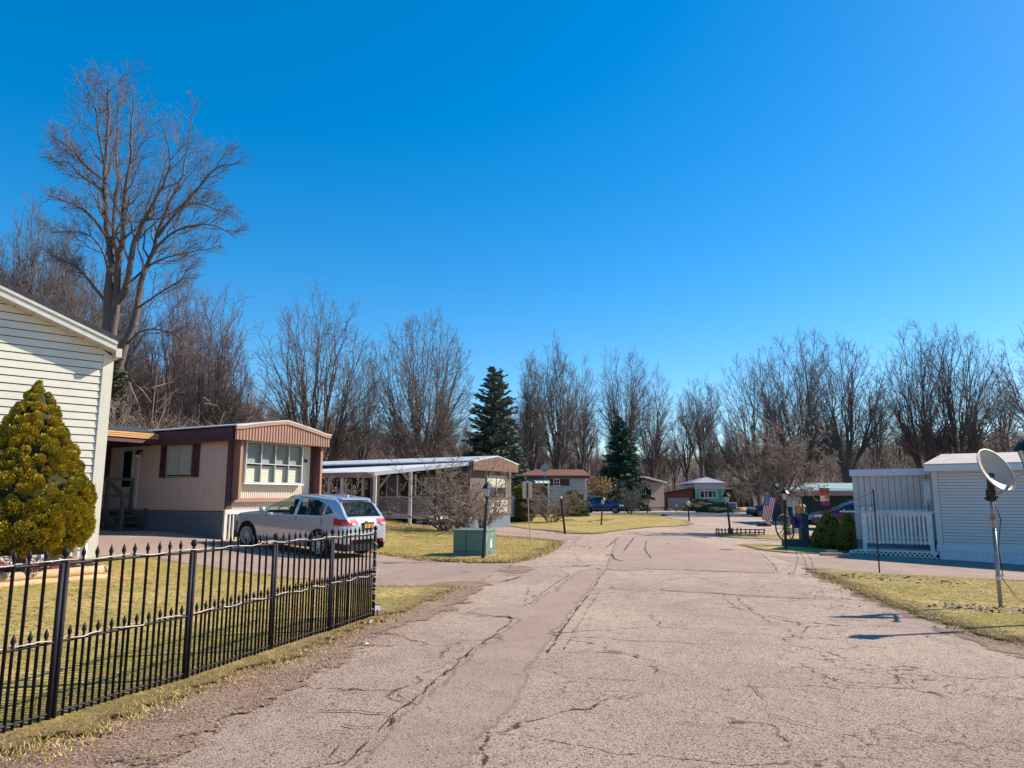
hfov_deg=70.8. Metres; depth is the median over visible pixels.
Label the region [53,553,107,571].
landscape timber
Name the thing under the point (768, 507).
flag
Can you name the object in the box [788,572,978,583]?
fallen leaves
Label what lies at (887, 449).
wood
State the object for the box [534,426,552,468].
bare tree
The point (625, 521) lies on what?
lawn
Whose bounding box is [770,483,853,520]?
carport
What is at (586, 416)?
bare tree
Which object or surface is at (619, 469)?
spruce tree
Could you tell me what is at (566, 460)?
bare tree
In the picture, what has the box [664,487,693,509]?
shed
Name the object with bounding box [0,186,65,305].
bare tree
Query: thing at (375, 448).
bare tree
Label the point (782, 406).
bare tree
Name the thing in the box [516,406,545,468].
bare tree
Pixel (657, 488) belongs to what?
mobile home
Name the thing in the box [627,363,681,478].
bare tree
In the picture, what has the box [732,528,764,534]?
picket border
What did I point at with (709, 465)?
bare tree
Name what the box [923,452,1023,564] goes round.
mobile home
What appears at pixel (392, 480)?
door
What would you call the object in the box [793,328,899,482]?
bare tree
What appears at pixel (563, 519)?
lamp post
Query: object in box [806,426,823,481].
bare tree
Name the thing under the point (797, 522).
garden flag
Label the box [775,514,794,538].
wagon wheel
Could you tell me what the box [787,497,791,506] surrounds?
window
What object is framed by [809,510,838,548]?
conifer shrub
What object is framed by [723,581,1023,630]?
fallen leaves
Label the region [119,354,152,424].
bare tree
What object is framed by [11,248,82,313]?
bare tree
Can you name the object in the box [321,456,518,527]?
mobile home
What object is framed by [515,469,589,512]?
mobile home
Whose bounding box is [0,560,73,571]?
mulch chips
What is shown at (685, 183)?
sky
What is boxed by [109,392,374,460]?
undergrowth
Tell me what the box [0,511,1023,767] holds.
road
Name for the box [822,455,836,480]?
bare tree
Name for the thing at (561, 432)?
bare tree
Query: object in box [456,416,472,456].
bare tree
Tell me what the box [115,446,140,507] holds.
door
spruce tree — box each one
[460,366,537,503]
[593,415,655,510]
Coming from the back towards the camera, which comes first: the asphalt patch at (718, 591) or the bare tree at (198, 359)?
the bare tree at (198, 359)
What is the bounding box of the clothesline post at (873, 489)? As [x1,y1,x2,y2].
[846,488,879,572]
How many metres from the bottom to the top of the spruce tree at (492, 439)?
14.406 m
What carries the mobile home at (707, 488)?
on the ground at (754, 502)
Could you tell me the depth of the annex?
26.04 m
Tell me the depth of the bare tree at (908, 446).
74.89 m
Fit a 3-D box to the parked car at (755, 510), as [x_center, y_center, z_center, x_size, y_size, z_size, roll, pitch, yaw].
[22.885,10.873,63.170,4.430,1.585,2.162,-1,-9,4]
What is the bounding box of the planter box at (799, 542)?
[781,539,808,546]
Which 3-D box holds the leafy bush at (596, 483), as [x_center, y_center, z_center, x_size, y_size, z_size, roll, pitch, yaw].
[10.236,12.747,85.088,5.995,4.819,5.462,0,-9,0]
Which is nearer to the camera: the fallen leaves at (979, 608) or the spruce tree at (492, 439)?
the fallen leaves at (979, 608)
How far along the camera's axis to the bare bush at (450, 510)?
30.63 m
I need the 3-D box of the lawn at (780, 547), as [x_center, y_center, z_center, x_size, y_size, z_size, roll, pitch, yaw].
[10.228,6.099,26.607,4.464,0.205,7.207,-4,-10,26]
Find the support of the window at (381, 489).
in the mobile home at (379, 476)
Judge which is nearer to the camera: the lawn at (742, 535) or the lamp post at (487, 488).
the lamp post at (487, 488)
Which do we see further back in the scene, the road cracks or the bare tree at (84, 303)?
the bare tree at (84, 303)
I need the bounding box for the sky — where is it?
[0,0,1023,458]
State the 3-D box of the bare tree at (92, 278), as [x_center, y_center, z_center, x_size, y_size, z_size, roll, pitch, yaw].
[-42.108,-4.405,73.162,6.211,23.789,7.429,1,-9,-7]
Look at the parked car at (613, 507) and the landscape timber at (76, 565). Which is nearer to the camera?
the landscape timber at (76, 565)
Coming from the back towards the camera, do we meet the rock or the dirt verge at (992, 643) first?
the rock
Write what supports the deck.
on the driveway at (912, 565)
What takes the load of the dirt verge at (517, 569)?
on the road
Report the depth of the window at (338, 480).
39.06 m
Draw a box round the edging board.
[819,552,849,555]
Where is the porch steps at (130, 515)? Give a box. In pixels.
[101,477,148,530]
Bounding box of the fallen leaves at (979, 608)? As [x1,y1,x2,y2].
[909,602,1023,613]
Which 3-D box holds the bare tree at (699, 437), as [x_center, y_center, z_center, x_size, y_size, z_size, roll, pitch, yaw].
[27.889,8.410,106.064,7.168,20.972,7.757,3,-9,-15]
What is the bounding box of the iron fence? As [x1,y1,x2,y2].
[0,526,377,732]
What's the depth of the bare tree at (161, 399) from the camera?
74.97 m
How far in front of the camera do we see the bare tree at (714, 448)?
134.16 m
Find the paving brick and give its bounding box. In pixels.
[825,549,837,552]
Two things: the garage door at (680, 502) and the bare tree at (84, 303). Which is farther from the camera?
the garage door at (680, 502)
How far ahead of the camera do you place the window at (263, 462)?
22.95 m
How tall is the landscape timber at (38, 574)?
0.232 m
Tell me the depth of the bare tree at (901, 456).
135.07 m
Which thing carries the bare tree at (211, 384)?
on the ground at (754, 502)
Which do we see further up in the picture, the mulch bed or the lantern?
the lantern
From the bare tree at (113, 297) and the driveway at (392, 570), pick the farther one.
the bare tree at (113, 297)
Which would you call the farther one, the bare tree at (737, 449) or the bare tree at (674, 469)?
the bare tree at (674, 469)
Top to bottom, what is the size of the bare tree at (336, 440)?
20.717 m
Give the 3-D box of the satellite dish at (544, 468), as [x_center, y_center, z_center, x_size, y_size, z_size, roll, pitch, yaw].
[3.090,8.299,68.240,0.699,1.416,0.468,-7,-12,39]
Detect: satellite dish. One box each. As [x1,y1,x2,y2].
[540,464,548,478]
[976,449,1023,606]
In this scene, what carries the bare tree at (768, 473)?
on the ground at (754, 502)
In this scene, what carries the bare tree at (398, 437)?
on the ground at (754, 502)
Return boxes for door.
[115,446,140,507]
[386,476,400,514]
[532,490,541,512]
[668,498,688,509]
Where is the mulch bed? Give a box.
[0,556,70,572]
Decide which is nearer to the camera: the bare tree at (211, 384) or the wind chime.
the wind chime
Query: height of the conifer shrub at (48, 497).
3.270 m
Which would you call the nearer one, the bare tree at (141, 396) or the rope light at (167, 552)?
the rope light at (167, 552)
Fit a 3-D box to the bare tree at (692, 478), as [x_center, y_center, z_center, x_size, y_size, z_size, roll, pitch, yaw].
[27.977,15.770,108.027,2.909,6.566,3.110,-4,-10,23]
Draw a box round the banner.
[820,488,828,505]
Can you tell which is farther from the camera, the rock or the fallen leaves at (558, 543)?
the rock
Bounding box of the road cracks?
[326,537,1006,765]
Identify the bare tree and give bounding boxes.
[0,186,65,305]
[0,234,26,286]
[0,262,21,282]
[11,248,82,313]
[28,56,255,410]
[34,215,102,319]
[42,250,96,323]
[58,278,102,327]
[68,238,133,341]
[86,269,153,396]
[102,278,155,411]
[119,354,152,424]
[129,327,163,424]
[133,268,212,428]
[140,364,172,428]
[158,282,260,427]
[160,332,196,419]
[168,332,207,425]
[195,330,260,424]
[196,354,235,422]
[238,279,378,460]
[243,382,276,422]
[319,404,335,457]
[338,338,396,459]
[342,428,366,460]
[361,306,478,458]
[366,422,382,459]
[374,423,395,459]
[388,422,413,458]
[407,431,428,457]
[440,401,461,456]
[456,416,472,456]
[500,405,517,448]
[510,406,534,465]
[511,348,557,470]
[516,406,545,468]
[529,329,586,468]
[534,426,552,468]
[549,422,574,469]
[562,354,602,469]
[565,444,588,471]
[570,411,602,472]
[586,437,602,477]
[593,345,657,455]
[599,440,612,474]
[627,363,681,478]
[640,428,665,479]
[658,442,673,485]
[660,436,682,487]
[663,391,703,481]
[675,374,726,477]
[679,466,693,482]
[690,468,704,480]
[694,348,815,504]
[698,422,724,479]
[702,424,720,475]
[721,421,738,487]
[728,430,747,475]
[743,324,849,482]
[744,428,761,476]
[758,440,776,496]
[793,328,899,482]
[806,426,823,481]
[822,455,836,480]
[835,428,858,482]
[848,373,903,468]
[853,454,868,469]
[865,441,877,467]
[870,320,970,467]
[876,447,891,468]
[888,420,910,468]
[893,321,1022,460]
[973,364,1023,451]
[982,321,1023,438]
[991,430,1015,451]
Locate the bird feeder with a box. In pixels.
[792,501,802,513]
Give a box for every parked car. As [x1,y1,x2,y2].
[234,494,385,556]
[587,496,625,513]
[746,503,762,516]
[808,500,854,525]
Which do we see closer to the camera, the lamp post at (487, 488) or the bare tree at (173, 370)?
the lamp post at (487, 488)
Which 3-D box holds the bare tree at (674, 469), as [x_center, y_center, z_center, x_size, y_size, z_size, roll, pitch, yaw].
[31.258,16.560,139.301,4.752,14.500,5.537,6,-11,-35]
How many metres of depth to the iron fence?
6.22 m
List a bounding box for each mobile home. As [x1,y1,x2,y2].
[99,420,331,539]
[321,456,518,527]
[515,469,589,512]
[586,476,666,510]
[678,477,725,503]
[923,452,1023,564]
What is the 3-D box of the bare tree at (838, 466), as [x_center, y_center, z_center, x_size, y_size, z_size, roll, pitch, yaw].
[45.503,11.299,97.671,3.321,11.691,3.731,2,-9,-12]
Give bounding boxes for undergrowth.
[108,374,1016,506]
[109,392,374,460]
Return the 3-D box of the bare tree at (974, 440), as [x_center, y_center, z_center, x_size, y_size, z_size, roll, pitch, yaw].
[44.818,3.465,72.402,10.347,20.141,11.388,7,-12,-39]
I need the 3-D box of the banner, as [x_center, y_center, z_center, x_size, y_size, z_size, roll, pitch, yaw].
[17.160,6.187,39.516,0.597,0.972,0.054,0,-9,0]
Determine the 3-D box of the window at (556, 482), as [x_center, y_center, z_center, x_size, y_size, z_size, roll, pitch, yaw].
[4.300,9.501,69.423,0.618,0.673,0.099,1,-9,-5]
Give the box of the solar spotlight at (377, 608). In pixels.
[375,604,380,615]
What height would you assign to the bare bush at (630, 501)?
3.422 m
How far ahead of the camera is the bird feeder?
28.00 m
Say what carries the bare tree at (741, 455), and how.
on the ground at (754, 502)
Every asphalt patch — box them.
[359,568,603,767]
[606,536,774,572]
[662,588,807,598]
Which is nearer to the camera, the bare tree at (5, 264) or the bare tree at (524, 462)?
the bare tree at (5, 264)
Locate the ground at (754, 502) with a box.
[123,399,1010,510]
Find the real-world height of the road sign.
2.287 m
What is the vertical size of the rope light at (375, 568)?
0.954 m
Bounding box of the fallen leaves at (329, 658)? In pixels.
[0,569,416,675]
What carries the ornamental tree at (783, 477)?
on the lawn at (742, 535)
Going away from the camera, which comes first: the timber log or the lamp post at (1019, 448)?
the lamp post at (1019, 448)
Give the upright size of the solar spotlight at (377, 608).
0.200 m
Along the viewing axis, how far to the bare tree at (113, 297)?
45.52 m
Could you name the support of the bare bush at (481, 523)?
on the ground at (754, 502)
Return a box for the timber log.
[731,509,745,511]
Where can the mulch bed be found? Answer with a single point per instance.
(1, 571)
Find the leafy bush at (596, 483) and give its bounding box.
[586,474,616,511]
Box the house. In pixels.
[0,279,121,557]
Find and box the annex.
[849,468,938,556]
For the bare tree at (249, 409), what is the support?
on the ground at (754, 502)
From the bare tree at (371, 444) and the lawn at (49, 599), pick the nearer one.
the lawn at (49, 599)
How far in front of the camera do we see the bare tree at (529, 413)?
71.90 m
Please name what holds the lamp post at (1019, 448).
on the lawn at (911, 590)
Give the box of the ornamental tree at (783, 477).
[715,412,838,534]
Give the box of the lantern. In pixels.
[801,504,805,513]
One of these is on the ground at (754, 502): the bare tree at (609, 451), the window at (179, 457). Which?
the bare tree at (609, 451)
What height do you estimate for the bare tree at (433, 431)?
17.978 m
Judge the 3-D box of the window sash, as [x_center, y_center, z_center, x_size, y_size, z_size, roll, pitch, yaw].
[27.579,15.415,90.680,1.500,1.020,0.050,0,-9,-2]
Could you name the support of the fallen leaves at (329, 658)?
on the lawn at (49, 599)
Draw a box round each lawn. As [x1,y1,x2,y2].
[0,555,459,759]
[371,520,559,562]
[510,513,691,533]
[717,533,814,538]
[739,544,848,553]
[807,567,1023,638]
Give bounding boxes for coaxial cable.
[994,501,1023,601]
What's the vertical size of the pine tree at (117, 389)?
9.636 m
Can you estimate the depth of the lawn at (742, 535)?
34.85 m
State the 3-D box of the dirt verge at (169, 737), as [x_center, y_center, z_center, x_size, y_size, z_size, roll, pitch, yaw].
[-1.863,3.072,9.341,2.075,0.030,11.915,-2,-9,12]
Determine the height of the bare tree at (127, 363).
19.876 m
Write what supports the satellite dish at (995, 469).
on the lawn at (911, 590)
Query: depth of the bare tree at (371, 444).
72.07 m
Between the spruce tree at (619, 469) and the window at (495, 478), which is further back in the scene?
the spruce tree at (619, 469)
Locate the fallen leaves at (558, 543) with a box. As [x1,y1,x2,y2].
[390,533,668,550]
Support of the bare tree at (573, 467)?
on the ground at (754, 502)
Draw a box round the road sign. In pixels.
[522,481,531,543]
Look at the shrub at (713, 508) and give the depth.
79.60 m
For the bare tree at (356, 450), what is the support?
on the ground at (754, 502)
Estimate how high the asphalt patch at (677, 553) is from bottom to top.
0.152 m
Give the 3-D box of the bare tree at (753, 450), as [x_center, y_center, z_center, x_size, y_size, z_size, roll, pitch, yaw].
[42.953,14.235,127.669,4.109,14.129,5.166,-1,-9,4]
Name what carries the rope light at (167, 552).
attached to the iron fence
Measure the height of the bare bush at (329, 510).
2.341 m
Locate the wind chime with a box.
[923,478,930,507]
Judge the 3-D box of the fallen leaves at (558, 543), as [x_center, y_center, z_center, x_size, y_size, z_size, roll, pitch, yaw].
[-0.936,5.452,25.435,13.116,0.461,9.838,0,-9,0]
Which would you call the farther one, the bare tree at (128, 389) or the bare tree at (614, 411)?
the bare tree at (614, 411)
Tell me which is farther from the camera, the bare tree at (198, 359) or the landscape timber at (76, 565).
the bare tree at (198, 359)
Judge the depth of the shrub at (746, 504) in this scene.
108.95 m
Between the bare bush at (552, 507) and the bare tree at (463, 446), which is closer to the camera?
the bare bush at (552, 507)
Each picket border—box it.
[715,528,731,534]
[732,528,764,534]
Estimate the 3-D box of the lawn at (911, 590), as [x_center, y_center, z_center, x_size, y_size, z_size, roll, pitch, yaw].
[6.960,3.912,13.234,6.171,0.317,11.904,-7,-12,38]
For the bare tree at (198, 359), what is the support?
on the ground at (754, 502)
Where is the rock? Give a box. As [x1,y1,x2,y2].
[757,521,770,526]
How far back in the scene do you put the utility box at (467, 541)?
19.52 m
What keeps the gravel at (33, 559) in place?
on the gravel strip
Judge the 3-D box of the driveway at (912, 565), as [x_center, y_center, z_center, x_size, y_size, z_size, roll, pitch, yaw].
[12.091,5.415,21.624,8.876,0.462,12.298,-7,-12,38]
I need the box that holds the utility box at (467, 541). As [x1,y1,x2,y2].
[453,528,495,555]
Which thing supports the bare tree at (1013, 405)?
on the ground at (754, 502)
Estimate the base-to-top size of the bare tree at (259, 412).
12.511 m
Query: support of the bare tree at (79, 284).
on the ground at (754, 502)
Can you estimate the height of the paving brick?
0.160 m
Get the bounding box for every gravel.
[0,556,60,566]
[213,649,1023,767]
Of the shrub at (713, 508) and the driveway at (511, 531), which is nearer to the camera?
the driveway at (511, 531)
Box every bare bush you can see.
[321,473,367,513]
[381,446,515,531]
[467,478,512,527]
[514,480,599,521]
[610,481,643,513]
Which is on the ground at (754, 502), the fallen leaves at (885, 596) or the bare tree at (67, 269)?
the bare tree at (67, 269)
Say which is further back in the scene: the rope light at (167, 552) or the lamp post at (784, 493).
the lamp post at (784, 493)
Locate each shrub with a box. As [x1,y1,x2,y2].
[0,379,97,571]
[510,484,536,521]
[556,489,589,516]
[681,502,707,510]
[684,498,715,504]
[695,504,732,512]
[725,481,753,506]
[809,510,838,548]
[835,512,857,550]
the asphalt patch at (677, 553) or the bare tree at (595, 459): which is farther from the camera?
the bare tree at (595, 459)
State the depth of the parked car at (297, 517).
19.18 m
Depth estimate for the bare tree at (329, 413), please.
108.21 m
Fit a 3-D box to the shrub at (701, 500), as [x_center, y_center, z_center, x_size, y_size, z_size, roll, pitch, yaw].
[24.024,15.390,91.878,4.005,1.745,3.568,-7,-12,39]
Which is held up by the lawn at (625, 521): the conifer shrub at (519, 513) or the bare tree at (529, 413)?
the conifer shrub at (519, 513)
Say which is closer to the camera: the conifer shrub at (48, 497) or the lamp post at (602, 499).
the conifer shrub at (48, 497)
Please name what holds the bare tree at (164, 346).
on the ground at (754, 502)
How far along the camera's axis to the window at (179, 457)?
22.66 m
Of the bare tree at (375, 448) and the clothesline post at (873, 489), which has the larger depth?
the bare tree at (375, 448)
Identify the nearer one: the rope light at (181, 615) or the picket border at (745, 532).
the rope light at (181, 615)
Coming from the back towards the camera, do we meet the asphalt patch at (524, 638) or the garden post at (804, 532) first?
the garden post at (804, 532)
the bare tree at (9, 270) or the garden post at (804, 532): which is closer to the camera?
the garden post at (804, 532)
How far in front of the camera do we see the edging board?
23.32 m
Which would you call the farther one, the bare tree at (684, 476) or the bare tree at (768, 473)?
the bare tree at (684, 476)
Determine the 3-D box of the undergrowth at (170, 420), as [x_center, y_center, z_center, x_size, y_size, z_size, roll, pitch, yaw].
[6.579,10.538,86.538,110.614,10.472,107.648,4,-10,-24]
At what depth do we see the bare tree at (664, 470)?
145.88 m
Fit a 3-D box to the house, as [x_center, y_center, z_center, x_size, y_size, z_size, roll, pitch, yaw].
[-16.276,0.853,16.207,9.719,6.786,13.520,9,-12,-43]
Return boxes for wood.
[116,363,1023,494]
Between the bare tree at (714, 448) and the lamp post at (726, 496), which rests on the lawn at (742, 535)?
the lamp post at (726, 496)
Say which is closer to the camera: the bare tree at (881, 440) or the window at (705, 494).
the window at (705, 494)
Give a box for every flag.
[762,493,782,522]
[791,514,801,538]
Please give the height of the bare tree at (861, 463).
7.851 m
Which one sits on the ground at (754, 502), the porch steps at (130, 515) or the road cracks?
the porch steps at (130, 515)
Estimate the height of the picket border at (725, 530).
0.403 m
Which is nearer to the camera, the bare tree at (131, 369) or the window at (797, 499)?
the window at (797, 499)
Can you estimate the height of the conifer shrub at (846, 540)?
1.641 m
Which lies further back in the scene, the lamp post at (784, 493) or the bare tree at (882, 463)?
the bare tree at (882, 463)
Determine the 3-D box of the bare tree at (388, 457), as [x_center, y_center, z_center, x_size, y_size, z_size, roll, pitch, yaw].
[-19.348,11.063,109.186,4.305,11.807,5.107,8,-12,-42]
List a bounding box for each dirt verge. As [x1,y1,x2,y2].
[0,581,493,767]
[497,546,583,575]
[809,575,1023,657]
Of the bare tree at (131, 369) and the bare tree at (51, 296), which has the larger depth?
the bare tree at (131, 369)
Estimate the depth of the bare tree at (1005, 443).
94.50 m
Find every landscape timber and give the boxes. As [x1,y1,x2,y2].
[0,565,104,582]
[0,574,105,586]
[52,559,107,577]
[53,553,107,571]
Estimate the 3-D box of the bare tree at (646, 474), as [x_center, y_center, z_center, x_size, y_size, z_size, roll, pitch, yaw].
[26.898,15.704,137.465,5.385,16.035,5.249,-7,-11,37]
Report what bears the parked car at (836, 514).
on the road
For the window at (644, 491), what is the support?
in the mobile home at (657, 488)
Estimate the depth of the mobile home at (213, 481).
22.65 m
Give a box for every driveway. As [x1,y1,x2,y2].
[98,534,514,586]
[401,522,581,539]
[773,554,1023,580]
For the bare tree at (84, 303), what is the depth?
61.78 m
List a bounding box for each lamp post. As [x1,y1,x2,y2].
[481,481,492,557]
[560,496,565,533]
[600,496,605,524]
[686,501,689,520]
[722,491,730,532]
[780,488,789,548]
[1013,437,1023,465]
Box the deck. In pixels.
[840,511,938,558]
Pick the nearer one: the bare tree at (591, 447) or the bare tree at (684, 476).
the bare tree at (591, 447)
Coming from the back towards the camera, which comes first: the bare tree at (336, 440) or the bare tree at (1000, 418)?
the bare tree at (1000, 418)
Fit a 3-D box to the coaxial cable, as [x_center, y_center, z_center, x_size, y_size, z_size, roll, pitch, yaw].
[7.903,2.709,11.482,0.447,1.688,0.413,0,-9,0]
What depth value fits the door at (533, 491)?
69.62 m
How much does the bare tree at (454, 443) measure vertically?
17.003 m
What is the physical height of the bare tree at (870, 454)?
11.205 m
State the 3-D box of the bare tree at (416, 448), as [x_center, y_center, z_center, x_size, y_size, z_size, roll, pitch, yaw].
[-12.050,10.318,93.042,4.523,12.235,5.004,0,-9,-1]
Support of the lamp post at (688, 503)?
on the lawn at (625, 521)
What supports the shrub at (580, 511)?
on the ground at (754, 502)
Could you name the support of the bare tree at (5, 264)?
on the ground at (754, 502)
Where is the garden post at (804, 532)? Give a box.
[789,488,809,546]
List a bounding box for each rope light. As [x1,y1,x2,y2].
[0,532,372,567]
[0,568,376,650]
[371,537,377,609]
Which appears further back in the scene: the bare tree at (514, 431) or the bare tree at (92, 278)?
the bare tree at (514, 431)
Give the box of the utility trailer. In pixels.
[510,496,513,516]
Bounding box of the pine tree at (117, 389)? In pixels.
[109,359,137,429]
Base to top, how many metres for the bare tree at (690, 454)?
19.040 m
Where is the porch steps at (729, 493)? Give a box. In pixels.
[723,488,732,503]
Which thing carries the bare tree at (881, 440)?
on the ground at (754, 502)
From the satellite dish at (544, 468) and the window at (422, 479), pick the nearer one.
the window at (422, 479)
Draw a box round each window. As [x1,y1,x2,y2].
[165,444,192,477]
[241,441,303,483]
[336,479,352,494]
[370,479,386,497]
[421,478,439,497]
[486,475,506,498]
[553,479,559,485]
[639,488,651,499]
[699,490,717,498]
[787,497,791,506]
[794,497,801,506]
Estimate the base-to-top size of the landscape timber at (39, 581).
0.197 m

